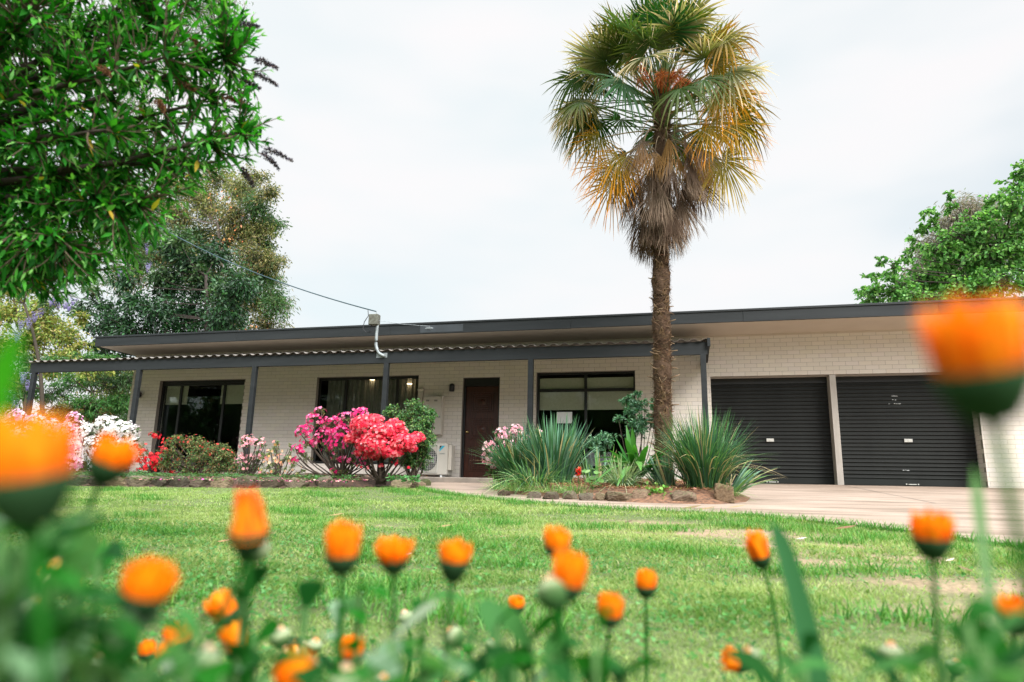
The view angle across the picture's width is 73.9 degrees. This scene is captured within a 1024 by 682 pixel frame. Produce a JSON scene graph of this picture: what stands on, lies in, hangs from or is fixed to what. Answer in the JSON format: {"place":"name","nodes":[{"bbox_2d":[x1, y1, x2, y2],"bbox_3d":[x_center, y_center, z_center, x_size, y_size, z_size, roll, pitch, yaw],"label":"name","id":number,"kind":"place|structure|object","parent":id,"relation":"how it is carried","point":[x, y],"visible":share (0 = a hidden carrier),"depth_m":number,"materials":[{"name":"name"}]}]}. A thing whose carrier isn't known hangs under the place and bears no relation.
{"place":"outdoors","nodes":[
{"label":"outdoors","id":0,"kind":"place"},
{"bbox_2d":[0,0,1023,467],"label":"sky","id":1,"kind":"structure","parent":0,"point":[424,182],"materials":[{"name":"white"}]},
{"bbox_2d":[0,484,1023,681],"bbox_3d":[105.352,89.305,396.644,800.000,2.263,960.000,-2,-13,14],"label":"ground","id":2,"kind":"structure","parent":0,"point":[949,587],"depth_m":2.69,"materials":[{"name":"green plant"}]},
{"bbox_2d":[0,328,21,426],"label":"strap leaf","id":3,"kind":"object","parent":2,"relation":"on","point":[10,354],"visible":1,"depth_m":0.27,"materials":[{"name":"green plant"}]},
{"bbox_2d":[3,645,67,681],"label":"calendula","id":4,"kind":"object","parent":2,"relation":"on","point":[24,665],"visible":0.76,"depth_m":0.28,"materials":[{"name":"green plant"}]},
{"bbox_2d":[0,410,77,681],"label":"calendula","id":5,"kind":"object","parent":2,"relation":"on","point":[38,468],"visible":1,"depth_m":0.25,"materials":[{"name":"orange plant"}]},
{"bbox_2d":[0,569,86,681],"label":"calendula","id":6,"kind":"object","parent":2,"relation":"on","point":[11,614],"visible":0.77,"depth_m":0.33,"materials":[{"name":"green plant"}]},
{"bbox_2d":[0,539,118,619],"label":"calendula","id":7,"kind":"object","parent":2,"relation":"on","point":[51,553],"visible":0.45,"depth_m":0.40,"materials":[{"name":"green plant"}]},
{"bbox_2d":[0,249,118,415],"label":"yellow green tree","id":8,"kind":"object","parent":2,"relation":"on","point":[50,326],"visible":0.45,"depth_m":24.36,"materials":[{"name":"green plant"}]},
{"bbox_2d":[2,587,123,681],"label":"calendula","id":9,"kind":"object","parent":2,"relation":"on","point":[104,596],"visible":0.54,"depth_m":0.37,"materials":[{"name":"green plant"}]},
{"bbox_2d":[0,518,126,664],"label":"calendula","id":10,"kind":"object","parent":2,"relation":"on","point":[66,528],"visible":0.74,"depth_m":0.34,"materials":[{"name":"green plant"}]},
{"bbox_2d":[0,516,150,679],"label":"calendula","id":11,"kind":"object","parent":2,"relation":"on","point":[10,593],"visible":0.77,"depth_m":0.36,"materials":[{"name":"green plant"}]},
{"bbox_2d":[13,614,142,681],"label":"calendula","id":12,"kind":"object","parent":2,"relation":"on","point":[83,644],"visible":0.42,"depth_m":0.40,"materials":[{"name":"green plant"}]},
{"bbox_2d":[4,244,151,428],"bbox_3d":[-13.246,-0.029,20.517,4.362,8.133,5.524,-2,-13,14],"label":"wisteria","id":13,"kind":"object","parent":2,"relation":"on","point":[25,360],"visible":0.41,"depth_m":18.41,"materials":[{"name":"purple plant"}]},
{"bbox_2d":[34,348,133,443],"bbox_3d":[-13.271,2.188,21.250,4.302,3.850,1.953,-2,-13,14],"label":"feathery shrub tree","id":14,"kind":"object","parent":2,"relation":"on","point":[126,379],"visible":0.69,"depth_m":21.36,"materials":[{"name":"green plant"}]},
{"bbox_2d":[60,431,140,568],"bbox_3d":[-0.342,0.353,0.510,0.091,0.566,0.060,-8,-15,37],"label":"calendula","id":15,"kind":"object","parent":2,"relation":"on","point":[111,461],"visible":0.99,"depth_m":0.54,"materials":[{"name":"orange plant"}]},
{"bbox_2d":[58,529,142,656],"bbox_3d":[-0.325,0.375,0.435,0.109,0.496,0.150,-2,-13,14],"label":"calendula","id":16,"kind":"object","parent":2,"relation":"on","point":[82,569],"visible":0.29,"depth_m":0.47,"materials":[{"name":"green plant"}]},
{"bbox_2d":[63,540,139,681],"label":"calendula","id":17,"kind":"object","parent":2,"relation":"on","point":[110,553],"visible":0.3,"depth_m":0.62,"materials":[{"name":"green plant"}]},
{"bbox_2d":[90,637,138,681],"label":"calendula","id":18,"kind":"object","parent":2,"relation":"on","point":[130,645],"visible":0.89,"depth_m":0.38,"materials":[{"name":"green plant"}]},
{"bbox_2d":[64,626,203,681],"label":"calendula","id":19,"kind":"object","parent":2,"relation":"on","point":[82,667],"visible":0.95,"depth_m":0.41,"materials":[{"name":"green plant"}]},
{"bbox_2d":[94,609,191,681],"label":"calendula","id":20,"kind":"object","parent":2,"relation":"on","point":[112,640],"visible":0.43,"depth_m":0.45,"materials":[{"name":"green plant"}]},
{"bbox_2d":[0,0,293,318],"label":"butterfly bush","id":21,"kind":"object","parent":2,"relation":"on","point":[40,188],"visible":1,"depth_m":3.16,"materials":[{"name":"green plant"}]},
{"bbox_2d":[118,555,180,662],"bbox_3d":[-0.278,0.380,0.415,0.105,0.481,0.062,0,-12,5],"label":"calendula","id":22,"kind":"object","parent":2,"relation":"on","point":[145,590],"visible":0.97,"depth_m":0.44,"materials":[{"name":"orange plant"}]},
{"bbox_2d":[3,0,300,331],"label":"gum tree","id":23,"kind":"object","parent":2,"relation":"on","point":[276,282],"visible":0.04,"depth_m":40.12,"materials":[{"name":"green plant"}]},
{"bbox_2d":[60,219,263,384],"bbox_3d":[-13.446,-0.122,25.915,9.435,10.299,3.900,-2,-13,14],"label":"dark evergreen tree","id":24,"kind":"object","parent":2,"relation":"on","point":[206,290],"visible":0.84,"depth_m":25.84,"materials":[{"name":"green plant"}]},
{"bbox_2d":[107,157,294,329],"bbox_3d":[-13.527,-1.665,29.531,10.024,14.881,4.921,-2,-13,14],"label":"bronze leaf tree","id":25,"kind":"object","parent":2,"relation":"on","point":[251,232],"visible":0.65,"depth_m":29.32,"materials":[{"name":"green plant"}]},
{"bbox_2d":[169,613,234,681],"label":"calendula","id":26,"kind":"object","parent":2,"relation":"on","point":[179,658],"visible":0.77,"depth_m":0.51,"materials":[{"name":"green plant"}]},
{"bbox_2d":[156,608,262,681],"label":"calendula","id":27,"kind":"object","parent":2,"relation":"on","point":[187,617],"visible":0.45,"depth_m":0.60,"materials":[{"name":"green plant"}]},
{"bbox_2d":[203,587,237,627],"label":"calendula","id":28,"kind":"object","parent":2,"relation":"on","point":[216,601],"visible":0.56,"depth_m":0.87,"materials":[{"name":"orange plant"}]},
{"bbox_2d":[209,537,270,643],"bbox_3d":[-0.244,0.408,0.582,0.098,0.480,0.031,-8,-15,36],"label":"calendula","id":29,"kind":"object","parent":2,"relation":"on","point":[263,554],"visible":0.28,"depth_m":0.62,"materials":[{"name":"green plant"}]},
{"bbox_2d":[191,649,290,681],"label":"calendula","id":30,"kind":"object","parent":2,"relation":"on","point":[220,671],"visible":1,"depth_m":0.47,"materials":[{"name":"green plant"}]},
{"bbox_2d":[222,565,269,681],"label":"calendula","id":31,"kind":"object","parent":2,"relation":"on","point":[259,575],"visible":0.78,"depth_m":0.61,"materials":[{"name":"green plant"}]},
{"bbox_2d":[227,487,269,681],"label":"calendula","id":32,"kind":"object","parent":2,"relation":"on","point":[248,532],"visible":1,"depth_m":0.53,"materials":[{"name":"orange plant"}]},
{"bbox_2d":[79,471,431,487],"bbox_3d":[-8.158,2.523,12.505,12.800,0.342,4.200,-2,-13,14],"label":"soil bed","id":33,"kind":"object","parent":2,"relation":"on","point":[368,482],"visible":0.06,"depth_m":10.90,"materials":[{"name":"brown soil"}]},
{"bbox_2d":[72,414,141,470],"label":"azalea","id":34,"kind":"object","parent":33,"relation":"on","point":[107,427],"visible":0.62,"depth_m":13.47,"materials":[{"name":"white plant"}]},
{"bbox_2d":[135,431,180,474],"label":"azalea","id":35,"kind":"object","parent":33,"relation":"on","point":[154,461],"visible":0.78,"depth_m":12.73,"materials":[{"name":"red plant"}]},
{"bbox_2d":[154,434,241,475],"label":"leafy shrub","id":36,"kind":"object","parent":33,"relation":"on","point":[220,458],"visible":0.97,"depth_m":12.32,"materials":[{"name":"green plant"}]},
{"bbox_2d":[77,471,364,478],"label":"bed weeds","id":37,"kind":"object","parent":33,"relation":"on","point":[128,474],"visible":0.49,"depth_m":11.19,"materials":[{"name":"green plant"}]},
{"bbox_2d":[232,434,266,474],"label":"azalea","id":38,"kind":"object","parent":33,"relation":"on","point":[247,461],"visible":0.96,"depth_m":12.07,"materials":[{"name":"pink plant"}]},
{"bbox_2d":[258,440,306,476],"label":"azalea","id":39,"kind":"object","parent":33,"relation":"on","point":[276,467],"visible":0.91,"depth_m":11.80,"materials":[{"name":"plant"}]},
{"bbox_2d":[290,406,369,477],"bbox_3d":[-3.087,1.771,11.697,1.501,1.292,0.571,-4,-13,21],"label":"azalea","id":40,"kind":"object","parent":33,"relation":"on","point":[345,458],"visible":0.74,"depth_m":11.65,"materials":[{"name":"pink plant"}]},
{"bbox_2d":[343,414,425,484],"bbox_3d":[-2.105,1.768,11.130,1.356,1.140,0.872,-2,-13,14],"label":"azalea","id":41,"kind":"object","parent":33,"relation":"on","point":[398,438],"visible":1,"depth_m":10.94,"materials":[{"name":"red plant"}]},
{"bbox_2d":[272,646,315,681],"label":"calendula","id":42,"kind":"object","parent":2,"relation":"on","point":[282,672],"visible":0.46,"depth_m":0.54,"materials":[{"name":"orange plant"}]},
{"bbox_2d":[297,579,323,652],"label":"calendula","id":43,"kind":"object","parent":2,"relation":"on","point":[309,591],"visible":0.72,"depth_m":0.62,"materials":[{"name":"green plant"}]},
{"bbox_2d":[128,471,495,482],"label":"verandah slab","id":44,"kind":"structure","parent":2,"relation":"on","point":[456,479],"depth_m":12.81,"materials":[{"name":"concrete"}]},
{"bbox_2d":[410,443,454,476],"bbox_3d":[-1.748,2.641,14.984,0.935,0.746,0.370,-2,-13,14],"label":"air conditioner","id":45,"kind":"object","parent":44,"relation":"on","point":[443,456],"visible":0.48,"depth_m":14.80,"materials":[{"name":"metal"}]},
{"bbox_2d":[287,662,380,681],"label":"calendula","id":46,"kind":"object","parent":2,"relation":"on","point":[314,672],"visible":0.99,"depth_m":0.51,"materials":[{"name":"green plant"}]},
{"bbox_2d":[316,600,370,673],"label":"calendula","id":47,"kind":"object","parent":2,"relation":"on","point":[361,615],"visible":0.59,"depth_m":0.69,"materials":[{"name":"green plant"}]},
{"bbox_2d":[325,518,361,671],"bbox_3d":[-0.155,0.401,0.564,0.064,0.490,0.067,-6,-14,31],"label":"calendula","id":48,"kind":"object","parent":2,"relation":"on","point":[342,547],"visible":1,"depth_m":0.62,"materials":[{"name":"orange plant"}]},
{"bbox_2d":[332,584,387,681],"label":"calendula","id":49,"kind":"object","parent":2,"relation":"on","point":[357,603],"visible":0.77,"depth_m":0.69,"materials":[{"name":"green plant"}]},
{"bbox_2d":[374,535,415,639],"bbox_3d":[-0.136,0.438,0.694,0.051,0.463,0.085,8,-14,-28],"label":"calendula","id":50,"kind":"object","parent":2,"relation":"on","point":[393,554],"visible":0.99,"depth_m":0.71,"materials":[{"name":"orange plant"}]},
{"bbox_2d":[363,652,439,681],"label":"calendula","id":51,"kind":"object","parent":2,"relation":"on","point":[378,660],"visible":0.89,"depth_m":0.53,"materials":[{"name":"green plant"}]},
{"bbox_2d":[366,601,439,681],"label":"calendula","id":52,"kind":"object","parent":2,"relation":"on","point":[393,647],"visible":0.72,"depth_m":0.61,"materials":[{"name":"green plant"}]},
{"bbox_2d":[382,398,437,477],"bbox_3d":[-1.722,1.657,11.492,1.091,1.416,0.669,-2,-13,14],"label":"evergreen shrub","id":53,"kind":"object","parent":2,"relation":"on","point":[418,458],"visible":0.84,"depth_m":11.42,"materials":[{"name":"green plant"}]},
{"bbox_2d":[401,591,471,669],"bbox_3d":[-0.107,0.473,0.716,0.102,0.398,0.090,-5,-14,28],"label":"calendula","id":54,"kind":"object","parent":2,"relation":"on","point":[417,603],"visible":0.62,"depth_m":0.75,"materials":[{"name":"green plant"}]},
{"bbox_2d":[418,653,470,681],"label":"calendula","id":55,"kind":"object","parent":2,"relation":"on","point":[429,661],"visible":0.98,"depth_m":0.49,"materials":[{"name":"green plant"}]},
{"bbox_2d":[439,537,472,681],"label":"calendula","id":56,"kind":"object","parent":2,"relation":"on","point":[454,558],"visible":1,"depth_m":0.68,"materials":[{"name":"orange plant"}]},
{"bbox_2d":[404,634,509,681],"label":"calendula","id":57,"kind":"object","parent":2,"relation":"on","point":[479,663],"visible":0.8,"depth_m":0.62,"materials":[{"name":"green plant"}]},
{"bbox_2d":[477,598,519,681],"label":"calendula","id":58,"kind":"object","parent":2,"relation":"on","point":[491,615],"visible":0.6,"depth_m":0.66,"materials":[{"name":"green plant"}]},
{"bbox_2d":[0,516,1016,681],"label":"clover","id":59,"kind":"object","parent":2,"relation":"on","point":[313,629],"visible":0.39,"depth_m":2.79,"materials":[{"name":"green plant"}]},
{"bbox_2d":[491,647,543,681],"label":"calendula","id":60,"kind":"object","parent":2,"relation":"on","point":[508,670],"visible":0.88,"depth_m":0.56,"materials":[{"name":"green plant"}]},
{"bbox_2d":[22,297,1023,487],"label":"house","id":61,"kind":"structure","parent":2,"relation":"on","point":[844,394],"depth_m":14.31,"materials":[{"name":"brick"}]},
{"bbox_2d":[155,380,244,471],"bbox_3d":[-7.915,2.143,17.264,2.540,2.297,0.079,-2,-13,14],"label":"window","id":62,"kind":"structure","parent":61,"relation":"in","point":[232,391],"depth_m":17.44,"materials":[{"name":"black glass"}]},
{"bbox_2d":[303,376,418,474],"bbox_3d":[-3.445,1.985,16.101,2.878,2.292,0.484,-2,-13,14],"label":"window","id":63,"kind":"structure","parent":61,"relation":"in","point":[347,394],"depth_m":16.42,"materials":[{"name":"black glass"}]},
{"bbox_2d":[464,386,498,477],"bbox_3d":[-0.695,2.043,15.345,0.776,2.054,0.111,-2,-13,14],"label":"front door","id":64,"kind":"structure","parent":61,"relation":"in","point":[481,402],"depth_m":15.39,"materials":[{"name":"red wood"}]},
{"bbox_2d":[537,371,635,474],"bbox_3d":[1.612,1.791,14.836,2.175,2.236,0.122,-2,-13,14],"label":"window","id":65,"kind":"structure","parent":61,"relation":"in","point":[603,393],"depth_m":14.95,"materials":[{"name":"black glass"}]},
{"bbox_2d":[711,377,833,484],"bbox_3d":[5.322,1.841,14.024,2.278,2.229,0.113,-2,-13,14],"label":"garage door","id":66,"kind":"structure","parent":61,"relation":"in","point":[793,426],"depth_m":13.96,"materials":[{"name":"metal"}]},
{"bbox_2d":[836,375,980,486],"bbox_3d":[7.721,1.758,13.406,2.424,2.229,0.113,-2,-13,14],"label":"garage door","id":67,"kind":"structure","parent":61,"relation":"in","point":[892,433],"depth_m":13.38,"materials":[{"name":"metal"}]},
{"bbox_2d":[496,603,575,681],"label":"calendula","id":68,"kind":"object","parent":2,"relation":"on","point":[514,625],"visible":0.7,"depth_m":0.65,"materials":[{"name":"green plant"}]},
{"bbox_2d":[536,574,573,672],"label":"calendula","id":69,"kind":"object","parent":2,"relation":"on","point":[551,594],"visible":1,"depth_m":0.61,"materials":[{"name":"green plant"}]},
{"bbox_2d":[544,524,569,628],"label":"calendula","id":70,"kind":"object","parent":2,"relation":"on","point":[558,538],"visible":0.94,"depth_m":0.82,"materials":[{"name":"orange plant"}]},
{"bbox_2d":[542,629,583,681],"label":"calendula","id":71,"kind":"object","parent":2,"relation":"on","point":[551,652],"visible":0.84,"depth_m":0.61,"materials":[{"name":"green plant"}]},
{"bbox_2d":[551,546,588,645],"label":"calendula","id":72,"kind":"object","parent":2,"relation":"on","point":[570,572],"visible":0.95,"depth_m":0.62,"materials":[{"name":"orange plant"}]},
{"bbox_2d":[571,607,614,681],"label":"calendula","id":73,"kind":"object","parent":2,"relation":"on","point":[595,661],"visible":1,"depth_m":0.50,"materials":[{"name":"green plant"}]},
{"bbox_2d":[540,661,650,681],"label":"calendula","id":74,"kind":"object","parent":2,"relation":"on","point":[561,671],"visible":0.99,"depth_m":0.51,"materials":[{"name":"green plant"}]},
{"bbox_2d":[597,590,624,681],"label":"calendula","id":75,"kind":"object","parent":2,"relation":"on","point":[613,619],"visible":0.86,"depth_m":0.84,"materials":[{"name":"orange plant"}]},
{"bbox_2d":[493,479,749,503],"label":"island soil","id":76,"kind":"structure","parent":2,"relation":"on","point":[703,496],"depth_m":8.06,"materials":[{"name":"brown soil"}]},
{"bbox_2d":[467,426,546,482],"bbox_3d":[0.084,1.647,10.127,1.434,0.936,1.623,11,-16,-39],"label":"strappy clump","id":77,"kind":"object","parent":76,"relation":"on","point":[503,459],"visible":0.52,"depth_m":9.99,"materials":[{"name":"green plant"}]},
{"bbox_2d":[482,424,542,486],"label":"rhododendron","id":78,"kind":"object","parent":76,"relation":"on","point":[492,472],"visible":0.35,"depth_m":10.66,"materials":[{"name":"pink plant"}]},
{"bbox_2d":[481,452,577,494],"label":"strappy clump","id":79,"kind":"object","parent":76,"relation":"on","point":[530,476],"visible":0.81,"depth_m":9.18,"materials":[{"name":"green plant"}]},
{"bbox_2d":[502,410,603,483],"bbox_3d":[0.623,1.525,9.758,1.396,1.073,1.496,-7,-15,32],"label":"strappy clump","id":80,"kind":"object","parent":76,"relation":"on","point":[550,448],"visible":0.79,"depth_m":9.51,"materials":[{"name":"green plant"}]},
{"bbox_2d":[582,390,653,481],"bbox_3d":[1.668,1.437,10.295,1.224,1.440,0.619,-2,-13,14],"label":"evergreen shrub","id":81,"kind":"object","parent":76,"relation":"on","point":[640,424],"visible":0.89,"depth_m":10.28,"materials":[{"name":"green plant"}]},
{"bbox_2d":[587,455,655,492],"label":"strappy clump","id":82,"kind":"object","parent":76,"relation":"on","point":[626,480],"visible":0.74,"depth_m":8.66,"materials":[{"name":"green plant"}]},
{"bbox_2d":[571,425,691,485],"bbox_3d":[1.660,1.714,9.335,1.755,1.119,1.980,0,-12,7],"label":"clivia","id":83,"kind":"object","parent":76,"relation":"on","point":[631,448],"visible":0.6,"depth_m":9.13,"materials":[{"name":"green plant"}]},
{"bbox_2d":[641,451,677,486],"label":"iris","id":84,"kind":"object","parent":76,"relation":"on","point":[660,477],"visible":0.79,"depth_m":8.84,"materials":[{"name":"green plant"}]},
{"bbox_2d":[541,0,780,481],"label":"palm tree","id":85,"kind":"object","parent":76,"relation":"on","point":[662,27],"visible":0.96,"depth_m":10.17,"materials":[{"name":"green plant"}]},
{"bbox_2d":[626,404,781,489],"bbox_3d":[2.410,1.309,8.592,1.967,1.143,2.208,-2,-13,14],"label":"strappy clump","id":86,"kind":"object","parent":76,"relation":"on","point":[698,456],"visible":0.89,"depth_m":8.33,"materials":[{"name":"green plant"}]},
{"bbox_2d":[600,652,674,681],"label":"calendula","id":87,"kind":"object","parent":2,"relation":"on","point":[635,665],"visible":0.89,"depth_m":0.50,"materials":[{"name":"green plant"}]},
{"bbox_2d":[635,568,657,681],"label":"calendula","id":88,"kind":"object","parent":2,"relation":"on","point":[646,583],"visible":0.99,"depth_m":1.02,"materials":[{"name":"orange plant"}]},
{"bbox_2d":[742,527,781,681],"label":"calendula","id":89,"kind":"object","parent":2,"relation":"on","point":[757,548],"visible":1,"depth_m":1.02,"materials":[{"name":"orange plant"}]},
{"bbox_2d":[726,649,845,681],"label":"calendula","id":90,"kind":"object","parent":2,"relation":"on","point":[757,666],"visible":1,"depth_m":0.52,"materials":[{"name":"green plant"}]},
{"bbox_2d":[778,632,821,681],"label":"calendula","id":91,"kind":"object","parent":2,"relation":"on","point":[810,640],"visible":0.94,"depth_m":0.55,"materials":[{"name":"green plant"}]},
{"bbox_2d":[770,520,831,681],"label":"strap leaf","id":92,"kind":"object","parent":2,"relation":"on","point":[801,610],"visible":0.92,"depth_m":0.61,"materials":[{"name":"green plant"}]},
{"bbox_2d":[827,655,921,681],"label":"calendula","id":93,"kind":"object","parent":2,"relation":"on","point":[890,663],"visible":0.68,"depth_m":0.55,"materials":[{"name":"green plant"}]},
{"bbox_2d":[860,642,934,681],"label":"calendula","id":94,"kind":"object","parent":2,"relation":"on","point":[875,657],"visible":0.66,"depth_m":0.61,"materials":[{"name":"green plant"}]},
{"bbox_2d":[910,507,955,681],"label":"calendula","id":95,"kind":"object","parent":2,"relation":"on","point":[931,535],"visible":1,"depth_m":0.58,"materials":[{"name":"orange plant"}]},
{"bbox_2d":[852,159,1023,303],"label":"fresh green tree","id":96,"kind":"object","parent":2,"relation":"on","point":[979,263],"visible":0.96,"depth_m":19.99,"materials":[{"name":"green plant"}]},
{"bbox_2d":[884,644,1023,681],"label":"calendula","id":97,"kind":"object","parent":2,"relation":"on","point":[1013,658],"visible":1,"depth_m":0.37,"materials":[{"name":"green plant"}]},
{"bbox_2d":[895,189,1023,300],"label":"grey gum tree","id":98,"kind":"object","parent":2,"relation":"on","point":[949,221],"visible":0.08,"depth_m":56.37,"materials":[{"name":"green plant"}]},
{"bbox_2d":[915,289,1023,598],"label":"calendula","id":99,"kind":"object","parent":2,"relation":"on","point":[976,362],"visible":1,"depth_m":0.24,"materials":[{"name":"orange plant"}]},
{"bbox_2d":[937,597,1010,675],"bbox_3d":[0.281,0.386,0.370,0.053,0.464,0.049,13,-17,-43],"label":"calendula","id":100,"kind":"object","parent":2,"relation":"on","point":[963,633],"visible":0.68,"depth_m":0.42,"materials":[{"name":"green plant"}]},
{"bbox_2d":[928,606,1023,681],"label":"calendula","id":101,"kind":"object","parent":2,"relation":"on","point":[977,667],"visible":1,"depth_m":0.38,"materials":[{"name":"green plant"}]},
{"bbox_2d":[972,466,997,668],"bbox_3d":[0.315,0.353,0.418,0.008,0.539,0.135,-6,-14,31],"label":"strap leaf","id":102,"kind":"object","parent":2,"relation":"on","point":[979,511],"visible":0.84,"depth_m":0.43,"materials":[{"name":"green plant"}]},
{"bbox_2d":[975,621,1023,671],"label":"calendula","id":103,"kind":"object","parent":2,"relation":"on","point":[1002,646],"visible":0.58,"depth_m":0.41,"materials":[{"name":"green plant"}]},
{"bbox_2d":[995,592,1023,646],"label":"calendula","id":104,"kind":"object","parent":2,"relation":"on","point":[1011,604],"visible":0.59,"depth_m":0.74,"materials":[{"name":"orange plant"}]},
{"bbox_2d":[425,482,1023,546],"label":"driveway","id":105,"kind":"structure","parent":0,"point":[843,501],"depth_m":7.99,"materials":[{"name":"beige concrete"}]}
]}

